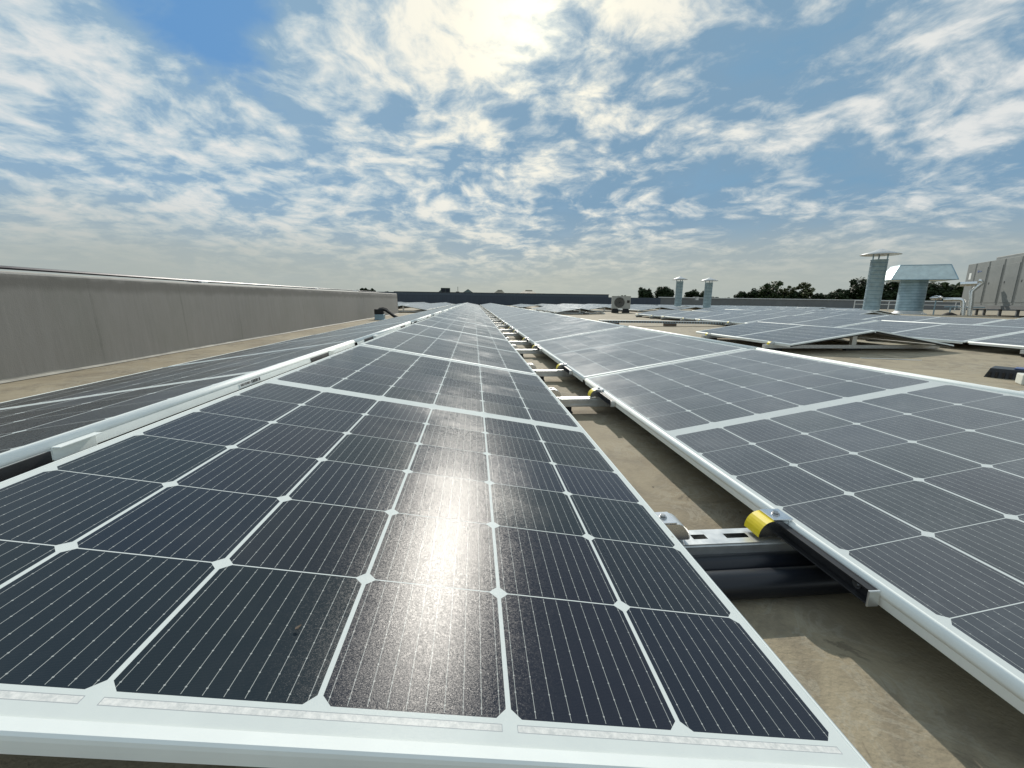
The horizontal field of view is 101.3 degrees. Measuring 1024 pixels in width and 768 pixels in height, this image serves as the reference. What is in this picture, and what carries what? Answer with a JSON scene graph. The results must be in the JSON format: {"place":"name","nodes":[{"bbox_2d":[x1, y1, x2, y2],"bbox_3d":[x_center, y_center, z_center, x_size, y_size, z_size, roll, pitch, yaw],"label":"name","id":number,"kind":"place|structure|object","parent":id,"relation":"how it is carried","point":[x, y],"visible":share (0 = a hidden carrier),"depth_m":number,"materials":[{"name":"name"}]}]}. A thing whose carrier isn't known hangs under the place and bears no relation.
{"place":"outdoors","nodes":[
{"label":"outdoors","id":0,"kind":"place"},
{"bbox_2d":[359,291,608,296],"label":"building","id":1,"kind":"structure","parent":0,"point":[499,294],"depth_m":49.53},
{"bbox_2d":[0,0,1023,297],"label":"sky","id":2,"kind":"structure","parent":0,"point":[611,147],"materials":[{"name":"blue"}]},
{"label":"ground","id":3,"kind":"structure","parent":0,"visible":0},
{"bbox_2d":[0,305,1023,767],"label":"roof","id":4,"kind":"structure","parent":3,"relation":"on","point":[882,687],"depth_m":0.72,"materials":[{"name":"concrete"}]},
{"bbox_2d":[0,271,398,383],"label":"parapet wall","id":5,"kind":"structure","parent":4,"relation":"on","point":[51,324],"depth_m":3.64,"materials":[{"name":"concrete"}]},
{"bbox_2d":[0,265,372,291],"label":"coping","id":6,"kind":"object","parent":5,"relation":"on","point":[71,272],"visible":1,"depth_m":3.74,"materials":[{"name":"metal"}]},
{"bbox_2d":[374,307,397,319],"bbox_3d":[-3.311,-1.898,11.290,0.756,0.330,0.250,0,11,-5],"label":"roof vent","id":7,"kind":"object","parent":4,"relation":"on","point":[379,314],"visible":0.83,"depth_m":11.20,"materials":[{"name":"metal"}]},
{"bbox_2d":[184,387,614,413],"bbox_3d":[0.306,0.028,1.979,4.520,0.262,0.266,0,11,-5],"label":"mounting rail","id":8,"kind":"object","parent":4,"relation":"on","point":[596,397],"visible":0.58,"depth_m":2.06,"materials":[{"name":"metal"}]},
{"bbox_2d":[398,306,422,311],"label":"mounting rail","id":9,"kind":"object","parent":4,"relation":"on","point":[409,311],"visible":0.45,"depth_m":17.77,"materials":[{"name":"metal"}]},
{"bbox_2d":[403,305,430,309],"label":"solar panel","id":10,"kind":"object","parent":9,"relation":"on","point":[417,307],"visible":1,"depth_m":18.07,"materials":[{"name":"blue glass"}]},
{"bbox_2d":[274,363,573,380],"bbox_3d":[0.232,-0.135,2.796,4.520,0.262,0.266,0,11,-5],"label":"mounting rail","id":11,"kind":"object","parent":4,"relation":"on","point":[563,369],"visible":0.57,"depth_m":2.87,"materials":[{"name":"metal"}]},
{"bbox_2d":[168,321,410,366],"bbox_3d":[-1.444,-0.354,3.283,1.008,0.034,2.052,-9,12,-3],"label":"solar panel","id":12,"kind":"object","parent":11,"relation":"on","point":[358,336],"visible":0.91,"depth_m":2.86,"materials":[{"name":"blue glass"}]},
{"bbox_2d":[359,324,536,374],"bbox_3d":[-0.436,-0.321,3.349,1.008,0.033,2.052,10,10,-7],"label":"solar panel","id":13,"kind":"object","parent":11,"relation":"on","point":[428,341],"visible":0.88,"depth_m":2.89,"materials":[{"name":"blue glass"}]},
{"bbox_2d":[534,327,746,381],"bbox_3d":[0.817,-0.310,3.457,1.008,0.033,2.052,-10,12,-3],"label":"solar panel","id":14,"kind":"object","parent":11,"relation":"on","point":[594,354],"visible":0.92,"depth_m":3.01,"materials":[{"name":"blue glass"}]},
{"bbox_2d":[628,326,763,348],"bbox_3d":[1.824,-0.324,3.545,1.008,0.033,2.052,10,10,-7],"label":"solar panel","id":15,"kind":"object","parent":11,"relation":"on","point":[714,341],"visible":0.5,"depth_m":3.07,"materials":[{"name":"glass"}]},
{"bbox_2d":[335,344,544,356],"bbox_3d":[0.122,-0.378,4.015,4.520,0.262,0.266,0,11,-5],"label":"mounting rail","id":16,"kind":"object","parent":4,"relation":"on","point":[536,349],"visible":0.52,"depth_m":4.10,"materials":[{"name":"metal"}]},
{"bbox_2d":[496,326,513,331],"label":"mounting rail","id":17,"kind":"object","parent":4,"relation":"on","point":[509,329],"visible":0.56,"depth_m":6.95,"materials":[{"name":"metal"}]},
{"bbox_2d":[367,311,441,323],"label":"solar panel","id":18,"kind":"object","parent":17,"relation":"on","point":[435,313],"visible":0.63,"depth_m":7.23,"materials":[{"name":"blue glass"}]},
{"bbox_2d":[434,312,496,327],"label":"solar panel","id":19,"kind":"object","parent":17,"relation":"on","point":[466,319],"visible":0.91,"depth_m":7.19,"materials":[{"name":"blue glass"}]},
{"bbox_2d":[505,314,575,329],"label":"solar panel","id":20,"kind":"object","parent":17,"relation":"on","point":[533,321],"visible":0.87,"depth_m":7.36,"materials":[{"name":"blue glass"}]},
{"bbox_2d":[500,330,520,336],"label":"mounting rail","id":21,"kind":"object","parent":4,"relation":"on","point":[515,333],"visible":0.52,"depth_m":6.13,"materials":[{"name":"metal"}]},
{"bbox_2d":[506,337,532,344],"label":"mounting rail","id":22,"kind":"object","parent":4,"relation":"on","point":[525,341],"visible":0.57,"depth_m":4.91,"materials":[{"name":"metal"}]},
{"bbox_2d":[320,314,430,333],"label":"solar panel","id":23,"kind":"object","parent":22,"relation":"on","point":[412,320],"visible":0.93,"depth_m":5.06,"materials":[{"name":"blue glass"}]},
{"bbox_2d":[414,316,507,340],"bbox_3d":[-0.620,-0.726,5.386,1.008,0.033,2.052,9,10,-7],"label":"solar panel","id":24,"kind":"object","parent":22,"relation":"on","point":[465,327],"visible":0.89,"depth_m":5.09,"materials":[{"name":"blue glass"}]},
{"bbox_2d":[515,318,623,344],"bbox_3d":[0.631,-0.720,5.493,1.008,0.034,2.052,-10,12,-3],"label":"solar panel","id":25,"kind":"object","parent":22,"relation":"on","point":[556,330],"visible":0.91,"depth_m":5.18,"materials":[{"name":"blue glass"}]},
{"bbox_2d":[554,309,604,313],"bbox_3d":[2.904,-3.106,17.992,2.250,0.246,0.072,0,11,-5],"label":"mounting rail","id":26,"kind":"object","parent":4,"relation":"on","point":[577,313],"visible":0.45,"depth_m":17.96,"materials":[{"name":"metal"}]},
{"bbox_2d":[549,308,580,312],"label":"solar panel","id":27,"kind":"object","parent":26,"relation":"on","point":[563,310],"visible":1,"depth_m":18.32,"materials":[{"name":"blue glass"}]},
{"bbox_2d":[611,296,630,312],"bbox_3d":[5.098,-3.727,19.657,0.850,0.772,0.480,2,11,9],"label":"condenser unit","id":28,"kind":"object","parent":4,"relation":"on","point":[620,302],"visible":1,"depth_m":19.49,"materials":[{"name":"metal"}]},
{"bbox_2d":[599,320,726,325],"bbox_3d":[4.330,-1.379,9.686,4.600,0.127,0.160,1,11,4],"label":"cable tray","id":29,"kind":"object","parent":4,"relation":"on","point":[670,323],"visible":0.61,"depth_m":9.68,"materials":[{"name":"metal"}]},
{"bbox_2d":[672,276,687,305],"bbox_3d":[11.376,-6.193,28.606,1.000,2.230,1.000,0,11,-5],"label":"exhaust chimney","id":30,"kind":"object","parent":4,"relation":"on","point":[678,293],"visible":0.88,"depth_m":28.43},
{"bbox_2d":[669,306,694,309],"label":"solar panel","id":31,"kind":"object","parent":4,"relation":"on","point":[680,307],"visible":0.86,"depth_m":22.23,"materials":[{"name":"blue glass"}]},
{"bbox_2d":[680,317,695,320],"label":"mounting rail","id":32,"kind":"object","parent":4,"relation":"on","point":[683,319],"visible":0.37,"depth_m":11.55,"materials":[{"name":"metal"}]},
{"bbox_2d":[661,311,726,319],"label":"solar panel","id":33,"kind":"object","parent":32,"relation":"on","point":[692,315],"visible":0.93,"depth_m":11.99,"materials":[{"name":"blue glass"}]},
{"bbox_2d":[701,277,717,307],"bbox_3d":[12.960,-5.953,27.752,1.100,2.130,1.100,0,11,-5],"label":"exhaust chimney","id":34,"kind":"object","parent":4,"relation":"on","point":[707,294],"visible":0.88,"depth_m":27.57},
{"bbox_2d":[397,294,1023,310],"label":"parapet wall","id":35,"kind":"structure","parent":4,"relation":"on","point":[535,300],"depth_m":50.80,"materials":[{"name":"concrete"}]},
{"bbox_2d":[692,307,735,311],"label":"solar panel","id":36,"kind":"object","parent":4,"relation":"on","point":[710,309],"visible":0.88,"depth_m":19.18,"materials":[{"name":"blue glass"}]},
{"bbox_2d":[725,321,737,325],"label":"mounting rail","id":37,"kind":"object","parent":4,"relation":"on","point":[728,323],"visible":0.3,"depth_m":9.49,"materials":[{"name":"metal"}]},
{"bbox_2d":[695,313,782,323],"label":"solar panel","id":38,"kind":"object","parent":37,"relation":"on","point":[738,318],"visible":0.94,"depth_m":9.94,"materials":[{"name":"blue glass"}]},
{"bbox_2d":[710,309,759,313],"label":"solar panel","id":39,"kind":"object","parent":4,"relation":"on","point":[733,311],"visible":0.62,"depth_m":14.11,"materials":[{"name":"blue glass"}]},
{"bbox_2d":[691,551,814,570],"bbox_3d":[0.529,0.363,0.843,4.201,0.051,0.059,0,11,-5],"label":"pipe","id":40,"kind":"object","parent":4,"relation":"on","point":[714,562],"visible":0.06,"depth_m":0.82,"materials":[{"name":"plastic"}]},
{"bbox_2d":[736,308,769,310],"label":"solar panel","id":41,"kind":"object","parent":4,"relation":"on","point":[750,309],"visible":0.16,"depth_m":17.18,"materials":[{"name":"grey glass"}]},
{"bbox_2d":[655,509,880,606],"bbox_3d":[0.416,0.271,0.759,4.520,0.262,0.266,0,11,-5],"label":"mounting rail","id":42,"kind":"object","parent":4,"relation":"on","point":[768,530],"visible":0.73,"depth_m":0.83,"materials":[{"name":"metal"}]},
{"bbox_2d":[0,340,354,467],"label":"solar panel","id":43,"kind":"object","parent":42,"relation":"on","point":[34,425],"visible":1,"depth_m":1.07,"materials":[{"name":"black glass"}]},
{"bbox_2d":[0,432,101,481],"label":"ridge clip","id":44,"kind":"object","parent":43,"relation":"attached to","point":[68,448],"visible":0.91,"depth_m":0.64,"materials":[{"name":"metal"}]},
{"bbox_2d":[310,349,336,362],"bbox_3d":[-0.802,-0.119,1.797,0.014,0.028,0.285,0,11,-5],"label":"ridge clip","id":45,"kind":"object","parent":43,"relation":"attached to","point":[324,355],"visible":0.82,"depth_m":1.79,"materials":[{"name":"metal"}]},
{"bbox_2d":[0,345,871,767],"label":"solar panel","id":46,"kind":"object","parent":42,"relation":"on","point":[444,563],"visible":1,"depth_m":0.47,"materials":[{"name":"black glass"}]},
{"bbox_2d":[585,349,1023,713],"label":"solar panel","id":47,"kind":"object","parent":42,"relation":"on","point":[904,494],"visible":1,"depth_m":0.99,"materials":[{"name":"black glass"}]},
{"bbox_2d":[756,348,1023,395],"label":"solar panel","id":48,"kind":"object","parent":42,"relation":"on","point":[1008,391],"visible":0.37,"depth_m":1.58,"materials":[{"name":"silver glass"}]},
{"bbox_2d":[701,332,843,339],"bbox_3d":[3.955,-0.780,6.328,2.250,0.246,0.072,0,11,-5],"label":"mounting rail","id":49,"kind":"object","parent":4,"relation":"on","point":[707,336],"visible":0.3,"depth_m":6.23,"materials":[{"name":"metal"}]},
{"bbox_2d":[705,565,850,599],"bbox_3d":[0.534,0.373,0.793,4.201,0.051,0.059,0,11,-5],"label":"pipe","id":50,"kind":"object","parent":4,"relation":"on","point":[762,583],"visible":0.13,"depth_m":0.77,"materials":[{"name":"plastic"}]},
{"bbox_2d":[744,310,813,315],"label":"solar panel","id":51,"kind":"object","parent":4,"relation":"on","point":[786,313],"visible":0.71,"depth_m":12.09,"materials":[{"name":"grey glass"}]},
{"bbox_2d":[764,309,813,311],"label":"solar panel","id":52,"kind":"object","parent":4,"relation":"on","point":[789,310],"visible":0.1,"depth_m":14.91,"materials":[{"name":"grey glass"}]},
{"bbox_2d":[746,316,877,326],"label":"solar panel","id":53,"kind":"object","parent":4,"relation":"on","point":[822,321],"visible":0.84,"depth_m":7.84,"materials":[{"name":"grey glass"}]},
{"bbox_2d":[808,310,872,313],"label":"solar panel","id":54,"kind":"object","parent":4,"relation":"on","point":[844,312],"visible":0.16,"depth_m":12.80,"materials":[{"name":"grey glass"}]},
{"bbox_2d":[796,312,886,318],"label":"solar panel","id":55,"kind":"object","parent":4,"relation":"on","point":[847,316],"visible":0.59,"depth_m":10.01,"materials":[{"name":"grey glass"}]},
{"bbox_2d":[762,336,939,350],"bbox_3d":[4.074,-0.517,5.010,2.250,0.246,0.072,0,11,-5],"label":"mounting rail","id":56,"kind":"object","parent":4,"relation":"on","point":[851,346],"visible":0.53,"depth_m":5.00,"materials":[{"name":"metal"}]},
{"bbox_2d":[696,322,875,346],"bbox_3d":[3.504,-0.704,5.689,1.008,0.034,2.052,-9,12,-3],"label":"solar panel","id":57,"kind":"object","parent":56,"relation":"on","point":[787,335],"visible":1,"depth_m":5.34,"materials":[{"name":"grey glass"}]},
{"bbox_2d":[767,322,953,347],"bbox_3d":[4.510,-0.710,5.778,1.008,0.034,2.052,9,10,-7],"label":"solar panel","id":58,"kind":"object","parent":56,"relation":"on","point":[883,336],"visible":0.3,"depth_m":5.15,"materials":[{"name":"grey glass"}]},
{"bbox_2d":[859,249,902,309],"bbox_3d":[17.985,-5.036,20.751,1.600,3.180,1.600,0,11,-5],"label":"exhaust chimney","id":59,"kind":"object","parent":4,"relation":"on","point":[875,283],"visible":0.85,"depth_m":20.55,"materials":[{"name":"metal"}]},
{"bbox_2d":[853,300,986,310],"bbox_3d":[37.919,-7.213,38.829,13.561,0.900,0.070,0,11,-5],"label":"guard rail","id":60,"kind":"object","parent":4,"relation":"on","point":[888,304],"visible":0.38,"depth_m":38.75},
{"bbox_2d":[885,264,958,314],"bbox_3d":[22.015,-5.157,23.066,2.764,2.619,2.244,5,12,23],"label":"roof exhaust","id":61,"kind":"object","parent":4,"relation":"on","point":[914,280],"visible":0.99,"depth_m":22.54,"materials":[{"name":"metal"}]},
{"bbox_2d":[866,315,1006,324],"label":"solar panel","id":62,"kind":"object","parent":4,"relation":"on","point":[957,320],"visible":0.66,"depth_m":7.95,"materials":[{"name":"grey glass"}]},
{"bbox_2d":[943,298,966,314],"bbox_3d":[23.440,-4.110,22.231,0.237,0.924,0.945,-9,15,-41],"label":"insulated pipe","id":63,"kind":"object","parent":4,"relation":"on","point":[962,301],"visible":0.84,"depth_m":21.99,"materials":[{"name":"metal"}]},
{"bbox_2d":[941,306,984,314],"bbox_3d":[23.575,-3.823,21.963,0.628,0.450,1.527,-8,14,-38],"label":"pipe stand","id":64,"kind":"object","parent":4,"relation":"on","point":[949,312],"visible":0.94,"depth_m":22.23,"materials":[{"name":"metal"}]},
{"bbox_2d":[960,279,984,314],"bbox_3d":[23.789,-4.502,21.815,0.238,1.856,0.889,-10,15,-43],"label":"insulated pipe","id":65,"kind":"object","parent":4,"relation":"on","point":[981,282],"visible":0.99,"depth_m":21.69,"materials":[{"name":"metal"}]},
{"bbox_2d":[958,252,1023,316],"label":"air handling unit","id":66,"kind":"object","parent":4,"relation":"on","point":[1002,287],"visible":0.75,"depth_m":20.92,"materials":[{"name":"grey metal"}]},
{"bbox_2d":[978,319,1023,326],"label":"solar panel","id":67,"kind":"object","parent":4,"relation":"on","point":[1013,323],"visible":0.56,"depth_m":6.90,"materials":[{"name":"grey glass"}]},
{"bbox_2d":[984,366,1023,379],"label":"solar panel","id":68,"kind":"object","parent":4,"relation":"on","point":[1002,372],"visible":0.79,"depth_m":3.23,"materials":[{"name":"black plastic"}]},
{"bbox_2d":[1015,373,1023,384],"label":"concrete block","id":69,"kind":"object","parent":4,"relation":"on","point":[1019,379],"depth_m":2.99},
{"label":"mounting rail","id":70,"kind":"object","parent":4,"relation":"on","visible":0},
{"bbox_2d":[500,312,550,322],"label":"solar panel","id":71,"kind":"object","parent":70,"relation":"attached to","point":[521,316],"visible":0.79,"depth_m":9.43,"materials":[{"name":"grey glass"}]},
{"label":"mounting rail","id":72,"kind":"object","parent":4,"relation":"on","visible":0},
{"bbox_2d":[968,332,1023,348],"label":"solar panel","id":73,"kind":"object","parent":72,"relation":"attached to","point":[1015,340],"visible":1,"depth_m":4.76,"materials":[{"name":"glass"}]},
{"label":"mounting rail","id":74,"kind":"object","parent":4,"relation":"on","visible":0},
{"bbox_2d":[839,321,1023,343],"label":"solar panel","id":75,"kind":"object","parent":74,"relation":"on","point":[953,333],"visible":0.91,"depth_m":5.62,"materials":[{"name":"grey glass"}]},
{"bbox_2d":[881,320,1023,327],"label":"solar panel","id":76,"kind":"object","parent":74,"relation":"on","point":[942,323],"visible":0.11,"depth_m":6.13,"materials":[{"name":"grey glass"}]},
{"bbox_2d":[638,287,656,297],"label":"broadleaf tree","id":77,"kind":"object","parent":3,"relation":"on","point":[644,293],"visible":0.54,"depth_m":138.75,"materials":[{"name":"green plant"}]},
{"bbox_2d":[653,286,674,297],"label":"broadleaf tree","id":78,"kind":"object","parent":3,"relation":"on","point":[663,291],"visible":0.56,"depth_m":136.28,"materials":[{"name":"green plant"}]},
{"bbox_2d":[684,289,699,296],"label":"broadleaf tree","id":79,"kind":"object","parent":3,"relation":"on","point":[693,293],"visible":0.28,"depth_m":134.22,"materials":[{"name":"green plant"}]},
{"bbox_2d":[733,291,748,297],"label":"broadleaf tree","id":80,"kind":"object","parent":3,"relation":"on","point":[742,294],"visible":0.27,"depth_m":127.76,"materials":[{"name":"green plant"}]},
{"bbox_2d":[747,287,759,297],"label":"broadleaf tree","id":81,"kind":"object","parent":3,"relation":"on","point":[752,292],"visible":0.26,"depth_m":126.52,"materials":[{"name":"green plant"}]},
{"bbox_2d":[757,281,783,298],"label":"broadleaf tree","id":82,"kind":"object","parent":3,"relation":"on","point":[768,288],"visible":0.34,"depth_m":123.29,"materials":[{"name":"green plant"}]},
{"bbox_2d":[779,286,796,297],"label":"broadleaf tree","id":83,"kind":"object","parent":3,"relation":"on","point":[784,290],"visible":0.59,"depth_m":122.46,"materials":[{"name":"green plant"}]},
{"bbox_2d":[784,289,806,298],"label":"bush","id":84,"kind":"object","parent":3,"relation":"on","point":[794,296],"visible":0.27,"depth_m":120.90,"materials":[{"name":"green plant"}]},
{"bbox_2d":[794,282,815,298],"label":"broadleaf tree","id":85,"kind":"object","parent":3,"relation":"on","point":[806,290],"visible":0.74,"depth_m":119.97,"materials":[{"name":"green plant"}]},
{"bbox_2d":[810,293,825,298],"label":"broadleaf tree","id":86,"kind":"object","parent":3,"relation":"on","point":[818,296],"visible":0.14,"depth_m":118.59,"materials":[{"name":"green plant"}]},
{"bbox_2d":[830,290,851,299],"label":"broadleaf tree","id":87,"kind":"object","parent":3,"relation":"on","point":[839,295],"visible":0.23,"depth_m":114.94,"materials":[{"name":"green plant"}]},
{"bbox_2d":[835,288,856,299],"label":"broadleaf tree","id":88,"kind":"object","parent":3,"relation":"on","point":[849,294],"visible":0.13,"depth_m":114.32,"materials":[{"name":"green plant"}]},
{"bbox_2d":[849,276,866,299],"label":"broadleaf tree","id":89,"kind":"object","parent":3,"relation":"on","point":[860,288],"visible":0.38,"depth_m":112.55,"materials":[{"name":"green plant"}]},
{"bbox_2d":[881,282,899,299],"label":"broadleaf tree","id":90,"kind":"object","parent":3,"relation":"on","point":[887,295],"visible":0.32,"depth_m":107.97,"materials":[{"name":"green plant"}]},
{"bbox_2d":[925,282,940,300],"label":"broadleaf tree","id":91,"kind":"object","parent":3,"relation":"on","point":[930,284],"visible":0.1,"depth_m":103.61,"materials":[{"name":"green plant"}]},
{"bbox_2d":[926,285,949,300],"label":"broadleaf tree","id":92,"kind":"object","parent":3,"relation":"on","point":[937,291],"visible":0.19,"depth_m":102.80,"materials":[{"name":"green plant"}]},
{"bbox_2d":[937,282,963,300],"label":"broadleaf tree","id":93,"kind":"object","parent":3,"relation":"on","point":[958,290],"visible":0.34,"depth_m":101.06,"materials":[{"name":"green plant"}]},
{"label":"mounting rail","id":94,"kind":"object","parent":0,"visible":0},
{"bbox_2d":[445,310,490,320],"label":"solar panel","id":95,"kind":"object","parent":94,"relation":"on","point":[468,315],"visible":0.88,"depth_m":9.32,"materials":[{"name":"grey glass"}]},
{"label":"mounting rail","id":96,"kind":"object","parent":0,"visible":0},
{"bbox_2d":[450,308,487,316],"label":"solar panel","id":97,"kind":"object","parent":96,"relation":"on","point":[453,309],"visible":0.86,"depth_m":11.38,"materials":[{"name":"grey glass"}]},
{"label":"mounting rail","id":98,"kind":"object","parent":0,"visible":0},
{"bbox_2d":[454,307,485,314],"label":"solar panel","id":99,"kind":"object","parent":98,"relation":"on","point":[470,310],"visible":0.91,"depth_m":13.37,"materials":[{"name":"grey glass"}]},
{"bbox_2d":[493,308,526,314],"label":"solar panel","id":100,"kind":"object","parent":98,"relation":"on","point":[508,311],"visible":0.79,"depth_m":13.52,"materials":[{"name":"grey glass"}]},
{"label":"mounting rail","id":101,"kind":"object","parent":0,"visible":0},
{"bbox_2d":[496,310,537,317],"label":"solar panel","id":102,"kind":"object","parent":101,"relation":"on","point":[514,313],"visible":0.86,"depth_m":11.44,"materials":[{"name":"grey glass"}]},
{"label":"mounting rail","id":103,"kind":"object","parent":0,"visible":0},
{"bbox_2d":[490,307,519,312],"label":"solar panel","id":104,"kind":"object","parent":103,"relation":"on","point":[504,310],"visible":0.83,"depth_m":15.54,"materials":[{"name":"grey glass"}]},
{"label":"mounting rail","id":105,"kind":"object","parent":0,"visible":0},
{"bbox_2d":[636,309,688,316],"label":"solar panel","id":106,"kind":"object","parent":105,"relation":"on","point":[659,313],"visible":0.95,"depth_m":14.02,"materials":[{"name":"grey glass"}]},
{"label":"mounting rail","id":107,"kind":"object","parent":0,"visible":0},
{"bbox_2d":[629,306,660,310],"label":"solar panel","id":108,"kind":"object","parent":107,"relation":"on","point":[643,308],"visible":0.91,"depth_m":21.07,"materials":[{"name":"grey glass"}]},
{"bbox_3d":[22.626,-4.102,22.461,0.060,0.780,0.060,0,11,-5],"label":"pipe stand","id":109,"kind":"object","parent":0,"visible":0},
{"bbox_2d":[930,295,943,299],"bbox_3d":[22.626,-4.579,22.347,0.566,0.299,0.605,7,13,31],"label":"foil wrap","id":110,"kind":"object","parent":109,"relation":"on","point":[936,297],"visible":1,"depth_m":22.22,"materials":[{"name":"metal"}]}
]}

